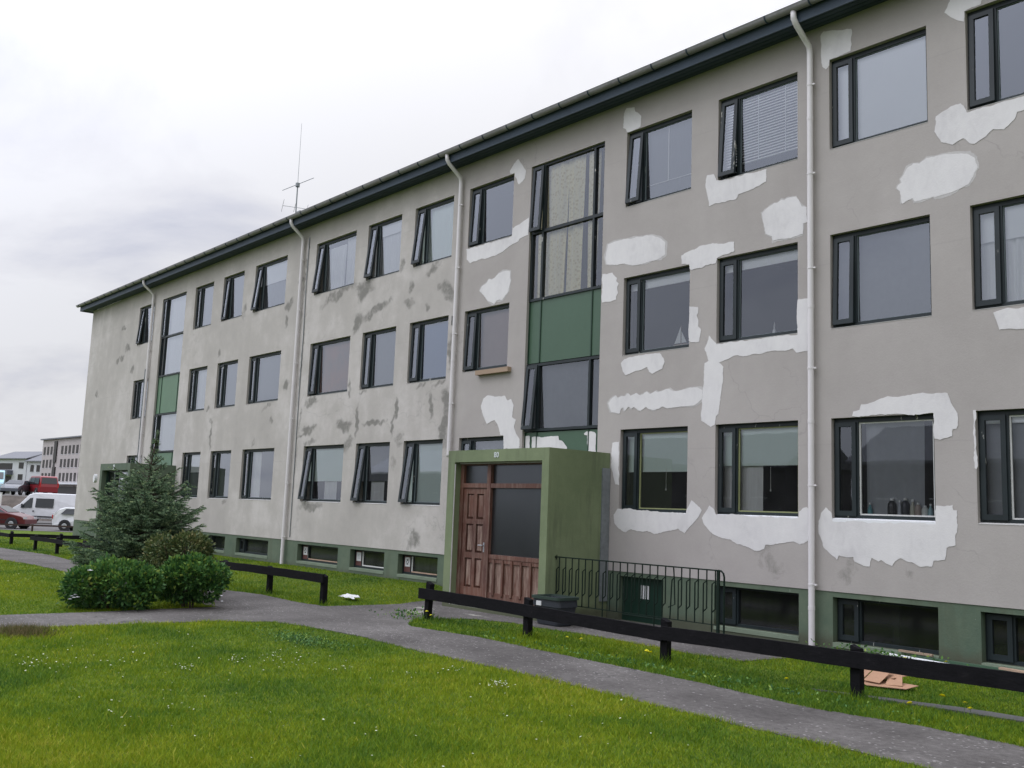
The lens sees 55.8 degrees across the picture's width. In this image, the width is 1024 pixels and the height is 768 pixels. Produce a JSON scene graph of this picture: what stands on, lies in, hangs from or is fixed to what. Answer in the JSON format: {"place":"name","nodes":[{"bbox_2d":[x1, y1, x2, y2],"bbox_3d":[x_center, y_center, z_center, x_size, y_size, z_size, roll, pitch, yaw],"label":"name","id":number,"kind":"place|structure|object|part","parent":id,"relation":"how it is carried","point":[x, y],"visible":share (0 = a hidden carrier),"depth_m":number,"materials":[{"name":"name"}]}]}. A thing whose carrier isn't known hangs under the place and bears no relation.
{"place":"outdoors","nodes":[
{"label":"outdoors","id":0,"kind":"place"},
{"bbox_2d":[1,494,51,520],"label":"embankment","id":1,"kind":"structure","parent":0,"point":[11,501],"depth_m":82.81,"materials":[{"name":"concrete"}]},
{"bbox_2d":[0,470,4,494],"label":"delivery van","id":2,"kind":"object","parent":1,"relation":"on","point":[2,476],"visible":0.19,"depth_m":91.92,"materials":[{"name":"blue paint"}]},
{"bbox_2d":[0,480,31,494],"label":"parked car","id":3,"kind":"object","parent":1,"relation":"on","point":[20,487],"visible":0.86,"depth_m":91.07,"materials":[{"name":"grey paint"}]},
{"bbox_2d":[0,451,41,493],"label":"apartment building","id":4,"kind":"structure","parent":1,"relation":"on","point":[13,465],"depth_m":231.26,"materials":[{"name":"white paint"}]},
{"bbox_2d":[0,463,12,493],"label":"balcony window","id":5,"kind":"structure","parent":4,"relation":"in","point":[2,465],"depth_m":232.40,"materials":[{"name":"glass"}]},
{"bbox_2d":[18,462,23,468],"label":"window","id":6,"kind":"structure","parent":4,"relation":"in","point":[21,464],"depth_m":229.63,"materials":[{"name":"grey glass"}]},
{"bbox_2d":[25,476,58,494],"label":"minivan","id":7,"kind":"object","parent":1,"relation":"on","point":[46,484],"visible":0.72,"depth_m":91.59,"materials":[{"name":"red paint"}]},
{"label":"rear window","id":8,"kind":"part","parent":7,"relation":"part of","materials":[{"name":"grey glass"}]},
{"bbox_2d":[39,435,81,493],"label":"apartment building","id":9,"kind":"structure","parent":1,"relation":"on","point":[60,458],"depth_m":198.31,"materials":[{"name":"white paint"}]},
{"bbox_2d":[51,441,57,476],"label":"stair window","id":10,"kind":"structure","parent":9,"relation":"in","point":[56,442],"depth_m":202.01,"materials":[{"name":"grey glass"}]},
{"bbox_2d":[57,486,76,493],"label":"shop window","id":11,"kind":"structure","parent":9,"relation":"in","point":[62,489],"depth_m":195.01,"materials":[{"name":"grey glass"}]},
{"bbox_2d":[0,0,799,454],"label":"sky","id":12,"kind":"structure","parent":0,"point":[139,139],"materials":[{"name":"white"}]},
{"bbox_2d":[0,548,1023,767],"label":"path","id":13,"kind":"structure","parent":0,"point":[925,746],"depth_m":11.25,"materials":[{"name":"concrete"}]},
{"bbox_2d":[381,606,434,618],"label":"weeds","id":14,"kind":"object","parent":13,"relation":"on","point":[404,610],"visible":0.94,"depth_m":15.45,"materials":[{"name":"green plant"}]},
{"bbox_2d":[532,594,578,626],"bbox_3d":[0.683,3.601,15.385,0.492,0.448,0.652,9,-10,-41],"label":"plastic tub","id":15,"kind":"object","parent":13,"relation":"on","point":[561,602],"visible":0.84,"depth_m":15.22,"materials":[{"name":"grey plastic"}]},
{"bbox_2d":[555,555,724,633],"bbox_3d":[1.813,3.232,14.636,0.040,1.091,3.422,9,-10,-41],"label":"railing","id":16,"kind":"object","parent":13,"relation":"on","point":[717,598],"visible":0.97,"depth_m":14.40,"materials":[{"name":"metal"}]},
{"bbox_2d":[0,530,1023,767],"bbox_3d":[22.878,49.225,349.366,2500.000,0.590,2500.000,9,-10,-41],"label":"ground","id":17,"kind":"structure","parent":0,"point":[878,632],"depth_m":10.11,"materials":[{"name":"green plant"}]},
{"bbox_2d":[24,455,41,493],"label":"house","id":18,"kind":"structure","parent":17,"relation":"on","point":[34,466],"depth_m":226.89,"materials":[{"name":"white paint"}]},
{"bbox_2d":[0,621,69,639],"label":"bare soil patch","id":19,"kind":"object","parent":17,"relation":"on","point":[26,630],"visible":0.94,"depth_m":12.14,"materials":[{"name":"brown soil"}]},
{"bbox_2d":[0,521,72,531],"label":"car park","id":20,"kind":"structure","parent":17,"relation":"on","point":[38,528],"depth_m":61.25,"materials":[{"name":"grey asphalt"}]},
{"bbox_2d":[0,505,36,528],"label":"parked car","id":21,"kind":"object","parent":20,"relation":"on","point":[9,515],"visible":0.85,"depth_m":59.27,"materials":[{"name":"red paint"}]},
{"bbox_2d":[13,493,75,521],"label":"panel van","id":22,"kind":"object","parent":20,"relation":"on","point":[43,505],"visible":0.27,"depth_m":72.28,"materials":[{"name":"white paint"}]},
{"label":"side window","id":23,"kind":"part","parent":22,"relation":"part of","materials":[{"name":"grey glass"}]},
{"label":"side window","id":24,"kind":"part","parent":22,"relation":"part of","materials":[{"name":"grey glass"}]},
{"bbox_2d":[52,507,74,530],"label":"parked car","id":25,"kind":"object","parent":20,"relation":"on","point":[63,516],"visible":0.35,"depth_m":59.25,"materials":[{"name":"white paint"}]},
{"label":"side window","id":26,"kind":"part","parent":25,"relation":"part of","materials":[{"name":"grey glass"}]},
{"bbox_2d":[0,523,72,530],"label":"rail fence","id":27,"kind":"object","parent":17,"relation":"on","point":[31,525],"visible":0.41,"depth_m":56.56,"materials":[{"name":"black wood"}]},
{"bbox_2d":[0,531,93,546],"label":"rail fence","id":28,"kind":"object","parent":17,"relation":"on","point":[11,534],"visible":0.66,"depth_m":33.40,"materials":[{"name":"black wood"}]},
{"bbox_2d":[30,534,131,556],"bbox_3d":[-12.256,4.757,27.386,0.138,0.676,9.450,9,-10,-41],"label":"rail fence","id":29,"kind":"object","parent":17,"relation":"on","point":[57,541],"visible":0.39,"depth_m":28.99,"materials":[{"name":"black wood"}]},
{"bbox_2d":[56,551,168,610],"bbox_3d":[-6.346,3.139,15.327,1.562,0.960,1.481,9,-10,-41],"label":"rose bush","id":30,"kind":"object","parent":17,"relation":"on","point":[146,582],"visible":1,"depth_m":15.02,"materials":[{"name":"green plant"}]},
{"bbox_2d":[63,431,209,582],"bbox_3d":[-6.963,2.422,18.132,2.674,3.159,2.346,9,-10,-41],"label":"spruce tree","id":31,"kind":"object","parent":17,"relation":"on","point":[148,515],"visible":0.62,"depth_m":17.81,"materials":[{"name":"green plant"}]},
{"bbox_2d":[138,529,223,601],"bbox_3d":[-5.849,3.163,16.931,1.414,1.267,1.437,9,-10,-41],"label":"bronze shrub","id":32,"kind":"object","parent":17,"relation":"on","point":[202,543],"visible":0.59,"depth_m":16.72,"materials":[{"name":"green plant"}]},
{"bbox_2d":[156,550,234,607],"bbox_3d":[-5.272,3.202,15.844,1.492,0.945,1.002,2,-8,4],"label":"rose bush","id":33,"kind":"object","parent":17,"relation":"on","point":[207,572],"visible":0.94,"depth_m":15.72,"materials":[{"name":"green plant"}]},
{"bbox_2d":[216,560,327,603],"bbox_3d":[-4.945,3.928,19.119,0.189,0.687,5.082,8,-10,-40],"label":"rail fence","id":34,"kind":"object","parent":17,"relation":"on","point":[270,572],"visible":0.79,"depth_m":18.40,"materials":[{"name":"black wood"}]},
{"bbox_2d":[253,625,366,650],"bbox_3d":[-2.689,3.291,12.541,1.005,0.109,2.527,6,-9,-29],"label":"clover patch","id":35,"kind":"object","parent":17,"relation":"on","point":[301,637],"visible":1,"depth_m":12.36,"materials":[{"name":"green plant"}]},
{"bbox_2d":[6,627,671,766],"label":"daisies","id":36,"kind":"object","parent":17,"relation":"on","point":[506,683],"visible":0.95,"depth_m":9.84,"materials":[{"name":"white flower petals"},{"name":"yellow flower centres"},{"name":"green stems"}]},
{"bbox_2d":[340,593,359,598],"bbox_3d":[-3.034,3.987,18.179,0.300,0.074,0.552,9,-10,-41],"label":"rag","id":37,"kind":"object","parent":17,"relation":"on","point":[346,595],"visible":1,"depth_m":18.07,"materials":[{"name":"white fabric"}]},
{"bbox_2d":[72,0,1023,669],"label":"apartment building","id":38,"kind":"structure","parent":17,"relation":"on","point":[832,190],"depth_m":16.52,"materials":[{"name":"concrete"}]},
{"bbox_2d":[128,455,141,462],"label":"window","id":39,"kind":"structure","parent":38,"relation":"in","point":[130,459],"depth_m":34.61,"materials":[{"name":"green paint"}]},
{"bbox_2d":[130,380,147,419],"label":"window","id":40,"kind":"structure","parent":38,"relation":"in","point":[138,392],"depth_m":34.88,"materials":[{"name":"green paint"}]},
{"bbox_2d":[136,304,154,345],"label":"window","id":41,"kind":"structure","parent":38,"relation":"in","point":[145,316],"depth_m":35.22,"materials":[{"name":"green paint"}]},
{"bbox_2d":[151,412,176,452],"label":"stair window","id":42,"kind":"structure","parent":38,"relation":"in","point":[165,423],"depth_m":32.85,"materials":[{"name":"grey glass"}]},
{"bbox_2d":[158,292,186,377],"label":"stair window","id":43,"kind":"structure","parent":38,"relation":"in","point":[174,310],"depth_m":33.32,"materials":[{"name":"grey glass"}]},
{"bbox_2d":[180,452,200,497],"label":"window","id":44,"kind":"structure","parent":38,"relation":"in","point":[191,464],"depth_m":30.73,"materials":[{"name":"glass"}]},
{"bbox_2d":[188,367,206,411],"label":"window","id":45,"kind":"structure","parent":38,"relation":"in","point":[197,381],"depth_m":31.11,"materials":[{"name":"grey glass"}]},
{"bbox_2d":[195,283,213,328],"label":"window","id":46,"kind":"structure","parent":38,"relation":"in","point":[205,293],"depth_m":31.47,"materials":[{"name":"grey glass"}]},
{"bbox_2d":[208,535,224,552],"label":"basement window","id":47,"kind":"structure","parent":38,"relation":"in","point":[213,537],"depth_m":28.87,"materials":[{"name":"black glass"}]},
{"bbox_2d":[207,451,230,498],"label":"window","id":48,"kind":"structure","parent":38,"relation":"in","point":[221,468],"depth_m":29.14,"materials":[{"name":"grey glass"}]},
{"bbox_2d":[214,360,237,408],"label":"window","id":49,"kind":"structure","parent":38,"relation":"in","point":[228,378],"depth_m":29.50,"materials":[{"name":"grey glass"}]},
{"bbox_2d":[221,272,244,321],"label":"window","id":50,"kind":"structure","parent":38,"relation":"in","point":[234,286],"depth_m":29.87,"materials":[{"name":"grey glass"}]},
{"bbox_2d":[235,538,267,558],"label":"basement window","id":51,"kind":"structure","parent":38,"relation":"in","point":[252,546],"depth_m":27.06,"materials":[{"name":"glass"}]},
{"bbox_2d":[239,448,273,500],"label":"window","id":52,"kind":"structure","parent":38,"relation":"in","point":[254,456],"depth_m":27.54,"materials":[{"name":"grey glass"}]},
{"bbox_2d":[246,351,280,404],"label":"window","id":53,"kind":"structure","parent":38,"relation":"in","point":[266,373],"depth_m":27.75,"materials":[{"name":"grey glass"}]},
{"bbox_2d":[250,256,287,311],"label":"window","id":54,"kind":"structure","parent":38,"relation":"in","point":[271,276],"depth_m":28.10,"materials":[{"name":"grey glass"}]},
{"bbox_2d":[281,125,312,212],"bbox_3d":[-8.312,-7.643,38.056,1.320,5.450,2.290,4,-8,-17],"label":"roof antenna","id":55,"kind":"object","parent":38,"relation":"on","point":[297,185],"visible":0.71,"depth_m":37.97,"materials":[{"name":"grey metal"}]},
{"bbox_2d":[296,544,337,567],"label":"basement window","id":56,"kind":"structure","parent":38,"relation":"in","point":[313,553],"depth_m":24.34,"materials":[{"name":"glass"}]},
{"bbox_2d":[297,445,343,502],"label":"window","id":57,"kind":"structure","parent":38,"relation":"in","point":[323,463],"depth_m":24.63,"materials":[{"name":"grey glass"}]},
{"bbox_2d":[307,337,349,396],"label":"window","id":58,"kind":"structure","parent":38,"relation":"in","point":[329,375],"depth_m":25.06,"materials":[{"name":"grey glass"}]},
{"bbox_2d":[311,232,356,295],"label":"window","id":59,"kind":"structure","parent":38,"relation":"in","point":[334,264],"depth_m":25.43,"materials":[{"name":"grey glass"}]},
{"bbox_2d":[349,549,383,573],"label":"basement window","id":60,"kind":"structure","parent":38,"relation":"in","point":[370,560],"depth_m":22.64,"materials":[{"name":"glass"}]},
{"bbox_2d":[350,442,389,503],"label":"window","id":61,"kind":"structure","parent":38,"relation":"in","point":[374,457],"depth_m":22.91,"materials":[{"name":"grey glass"}]},
{"bbox_2d":[361,327,395,389],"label":"window","id":62,"kind":"structure","parent":38,"relation":"in","point":[382,342],"depth_m":23.30,"materials":[{"name":"grey glass"}]},
{"bbox_2d":[363,216,401,280],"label":"window","id":63,"kind":"structure","parent":38,"relation":"in","point":[386,246],"depth_m":23.65,"materials":[{"name":"glass"}]},
{"bbox_2d":[397,554,437,581],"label":"basement window","id":64,"kind":"structure","parent":38,"relation":"in","point":[414,565],"depth_m":21.13,"materials":[{"name":"black glass"}]},
{"bbox_2d":[398,439,442,505],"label":"window","id":65,"kind":"structure","parent":38,"relation":"in","point":[421,473],"depth_m":21.40,"materials":[{"name":"grey glass"}]},
{"bbox_2d":[407,316,448,383],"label":"window","id":66,"kind":"structure","parent":38,"relation":"in","point":[429,353],"depth_m":21.75,"materials":[{"name":"grey glass"}]},
{"bbox_2d":[411,197,453,267],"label":"window","id":67,"kind":"structure","parent":38,"relation":"in","point":[435,237],"depth_m":22.16,"materials":[{"name":"glass"}]},
{"bbox_2d":[461,436,503,449],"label":"window","id":68,"kind":"structure","parent":38,"relation":"in","point":[481,443],"depth_m":19.96,"materials":[{"name":"glass"}]},
{"bbox_2d":[462,304,508,372],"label":"window","id":69,"kind":"structure","parent":38,"relation":"in","point":[490,325],"depth_m":20.28,"materials":[{"name":"grey glass"}]},
{"bbox_2d":[468,176,513,247],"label":"window","id":70,"kind":"structure","parent":38,"relation":"in","point":[480,237],"depth_m":20.73,"materials":[{"name":"black paint"}]},
{"bbox_2d":[475,366,510,375],"bbox_3d":[-0.390,-0.261,19.644,0.099,0.095,1.022,9,-10,-41],"label":"plank","id":71,"kind":"object","parent":38,"relation":"attached to","point":[493,371],"visible":1,"depth_m":19.58,"materials":[{"name":"beige wood"}]},
{"bbox_2d":[521,355,599,431],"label":"stair window","id":72,"kind":"structure","parent":38,"relation":"in","point":[565,394],"depth_m":18.38,"materials":[{"name":"grey glass"}]},
{"bbox_2d":[529,142,604,301],"bbox_3d":[1.095,-3.069,18.662,0.303,2.782,2.026,9,-10,-41],"label":"stair window","id":73,"kind":"structure","parent":38,"relation":"in","point":[562,181],"depth_m":18.86,"materials":[{"name":"grey glass"}]},
{"bbox_2d":[622,576,661,624],"bbox_3d":[2.222,3.627,16.197,0.065,0.750,0.970,9,-10,-41],"label":"basement door","id":74,"kind":"structure","parent":38,"relation":"in","point":[642,606],"depth_m":16.20,"materials":[{"name":"green"}]},
{"bbox_2d":[622,427,687,513],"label":"window","id":75,"kind":"structure","parent":38,"relation":"in","point":[653,449],"depth_m":16.50,"materials":[{"name":"glass"}]},
{"bbox_2d":[623,266,689,355],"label":"window","id":76,"kind":"structure","parent":38,"relation":"in","point":[639,284],"depth_m":16.93,"materials":[{"name":"black paint"}]},
{"bbox_2d":[625,112,691,207],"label":"window","id":77,"kind":"structure","parent":38,"relation":"in","point":[664,149],"depth_m":17.17,"materials":[{"name":"grey glass"}]},
{"bbox_2d":[673,327,687,345],"bbox_3d":[2.851,-0.811,16.345,0.060,0.360,0.320,9,-10,-41],"label":"model boat","id":78,"kind":"object","parent":38,"relation":"on","point":[679,338],"visible":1,"depth_m":16.35,"materials":[{"name":"white wood"}]},
{"bbox_2d":[713,586,798,640],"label":"basement window","id":79,"kind":"structure","parent":38,"relation":"in","point":[736,591],"depth_m":14.71,"materials":[{"name":"green paint"}]},
{"bbox_2d":[716,244,797,343],"bbox_3d":[3.867,-1.388,15.135,0.179,1.407,1.492,9,-10,-41],"label":"window","id":80,"kind":"structure","parent":38,"relation":"in","point":[736,264],"depth_m":15.40,"materials":[{"name":"green paint"}]},
{"bbox_2d":[717,421,797,518],"bbox_3d":[3.788,1.333,14.794,0.243,1.474,1.492,9,-10,-41],"label":"window","id":81,"kind":"structure","parent":38,"relation":"in","point":[743,449],"depth_m":14.98,"materials":[{"name":"grey glass"}]},
{"bbox_2d":[718,74,797,179],"bbox_3d":[3.959,-4.076,15.484,0.235,1.411,1.492,9,-10,-41],"label":"window","id":82,"kind":"structure","parent":38,"relation":"in","point":[737,141],"depth_m":15.68,"materials":[{"name":"green paint"}]},
{"bbox_2d":[868,503,872,513],"bbox_3d":[4.979,1.744,13.434,0.070,0.189,0.070,9,-10,-41],"label":"bottle","id":83,"kind":"object","parent":38,"relation":"on","point":[870,510],"visible":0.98,"depth_m":13.41,"materials":[{"name":"teal glass"}]},
{"bbox_2d":[830,29,927,149],"bbox_3d":[5.308,-4.226,13.973,0.179,1.411,1.491,9,-10,-41],"label":"window","id":84,"kind":"structure","parent":38,"relation":"in","point":[879,90],"depth_m":14.04,"materials":[{"name":"grey glass"}]},
{"bbox_2d":[831,216,931,328],"bbox_3d":[5.221,-1.537,13.628,0.218,1.407,1.491,9,-10,-41],"label":"window","id":85,"kind":"structure","parent":38,"relation":"in","point":[885,271],"depth_m":13.72,"materials":[{"name":"grey glass"}]},
{"bbox_2d":[832,414,935,523],"bbox_3d":[5.127,1.181,13.274,0.241,1.474,1.491,9,-10,-41],"label":"window","id":86,"kind":"structure","parent":38,"relation":"in","point":[895,444],"depth_m":13.35,"materials":[{"name":"glass"}]},
{"bbox_2d":[833,597,938,658],"bbox_3d":[5.039,3.272,12.988,0.210,0.680,1.491,9,-10,-41],"label":"basement window","id":87,"kind":"structure","parent":38,"relation":"in","point":[858,638],"depth_m":13.30,"materials":[{"name":"black paint"}]},
{"bbox_2d":[887,498,896,514],"bbox_3d":[5.191,1.687,13.199,0.120,0.256,0.120,9,-10,-41],"label":"bottle","id":88,"kind":"object","parent":38,"relation":"on","point":[892,507],"visible":0.98,"depth_m":13.16,"materials":[{"name":"black glass"}]},
{"bbox_2d":[897,500,900,514],"bbox_3d":[5.263,1.691,13.116,0.065,0.232,0.065,9,-10,-41],"label":"bottle","id":89,"kind":"object","parent":38,"relation":"on","point":[899,510],"visible":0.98,"depth_m":13.10,"materials":[{"name":"grey glass"}]},
{"bbox_2d":[901,498,909,514],"bbox_3d":[5.317,1.670,13.058,0.115,0.262,0.115,9,-10,-41],"label":"bottle","id":90,"kind":"object","parent":38,"relation":"on","point":[905,507],"visible":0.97,"depth_m":13.02,"materials":[{"name":"black glass"}]},
{"bbox_2d":[910,499,914,514],"bbox_3d":[5.382,1.672,12.982,0.075,0.244,0.075,9,-10,-41],"label":"bottle","id":91,"kind":"object","parent":38,"relation":"on","point":[912,509],"visible":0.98,"depth_m":12.96,"materials":[{"name":"grey glass"}]},
{"bbox_2d":[915,503,921,514],"bbox_3d":[5.431,1.687,12.923,0.085,0.201,0.085,9,-10,-41],"label":"bottle","id":92,"kind":"object","parent":38,"relation":"on","point":[918,509],"visible":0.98,"depth_m":12.89,"materials":[{"name":"glass"}]},
{"bbox_2d":[922,505,927,515],"bbox_3d":[5.493,1.698,12.849,0.090,0.165,0.090,9,-10,-41],"label":"bottle","id":93,"kind":"object","parent":38,"relation":"on","point":[924,510],"visible":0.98,"depth_m":12.82,"materials":[{"name":"grey glass"}]},
{"bbox_2d":[928,504,933,515],"bbox_3d":[5.543,1.681,12.795,0.070,0.189,0.070,9,-10,-41],"label":"bottle","id":94,"kind":"object","parent":38,"relation":"on","point":[930,511],"visible":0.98,"depth_m":12.77,"materials":[{"name":"teal glass"}]},
{"bbox_2d":[967,0,1023,110],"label":"window","id":95,"kind":"structure","parent":38,"relation":"in","point":[992,11],"depth_m":12.79,"materials":[{"name":"green paint"}]},
{"bbox_2d":[972,196,1023,310],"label":"window","id":96,"kind":"structure","parent":38,"relation":"in","point":[998,227],"depth_m":12.44,"materials":[{"name":"grey glass"}]},
{"bbox_2d":[978,409,1023,525],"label":"window","id":97,"kind":"structure","parent":38,"relation":"in","point":[1000,432],"depth_m":12.12,"materials":[{"name":"green paint"}]},
{"bbox_2d":[982,612,1023,669],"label":"basement window","id":98,"kind":"structure","parent":38,"relation":"in","point":[1012,658],"depth_m":11.84,"materials":[{"name":"green paint"}]},
{"bbox_2d":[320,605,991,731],"bbox_3d":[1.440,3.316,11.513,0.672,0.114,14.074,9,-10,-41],"label":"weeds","id":99,"kind":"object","parent":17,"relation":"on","point":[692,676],"visible":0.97,"depth_m":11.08,"materials":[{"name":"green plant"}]},
{"bbox_2d":[418,581,1023,697],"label":"rail fence","id":100,"kind":"object","parent":17,"relation":"on","point":[857,660],"visible":0.92,"depth_m":10.79,"materials":[{"name":"black wood"}]},
{"bbox_2d":[805,639,968,665],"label":"weeds","id":101,"kind":"object","parent":17,"relation":"on","point":[886,653],"visible":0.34,"depth_m":12.51,"materials":[{"name":"green plant"}]},
{"bbox_2d":[864,670,917,689],"bbox_3d":[4.130,3.235,10.716,0.499,0.186,0.721,3,-8,-6],"label":"cardboard","id":102,"kind":"object","parent":17,"relation":"on","point":[881,679],"visible":0.63,"depth_m":10.61,"materials":[{"name":"beige cardboard"}]},
{"bbox_2d":[880,653,943,662],"bbox_3d":[5.350,3.484,12.028,0.076,0.054,1.805,7,-9,-31],"label":"pipe","id":103,"kind":"object","parent":17,"relation":"on","point":[896,655],"visible":0.12,"depth_m":12.35,"materials":[{"name":"white plastic"}]},
{"bbox_2d":[817,689,1023,722],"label":"kerb strip","id":104,"kind":"object","parent":17,"relation":"on","point":[995,715],"visible":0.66,"depth_m":9.38,"materials":[{"name":"concrete"}]},
{"bbox_2d":[911,655,1011,671],"bbox_3d":[6.082,3.413,11.366,0.070,0.050,2.904,8,-10,-38],"label":"board","id":105,"kind":"object","parent":17,"relation":"on","point":[959,663],"visible":0.4,"depth_m":12.01,"materials":[{"name":"brown wood"}]},
{"bbox_2d":[898,649,933,656],"bbox_3d":[5.225,3.480,12.509,0.050,0.030,0.450,9,-10,-40],"label":"board","id":106,"kind":"object","parent":105,"relation":"on","point":[914,652],"visible":1,"depth_m":12.50,"materials":[{"name":"brown wood"}]},
{"bbox_2d":[999,667,1023,672],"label":"board","id":107,"kind":"object","parent":105,"relation":"on","point":[1010,669],"visible":1,"depth_m":11.41,"materials":[{"name":"beige wood"}]}
]}

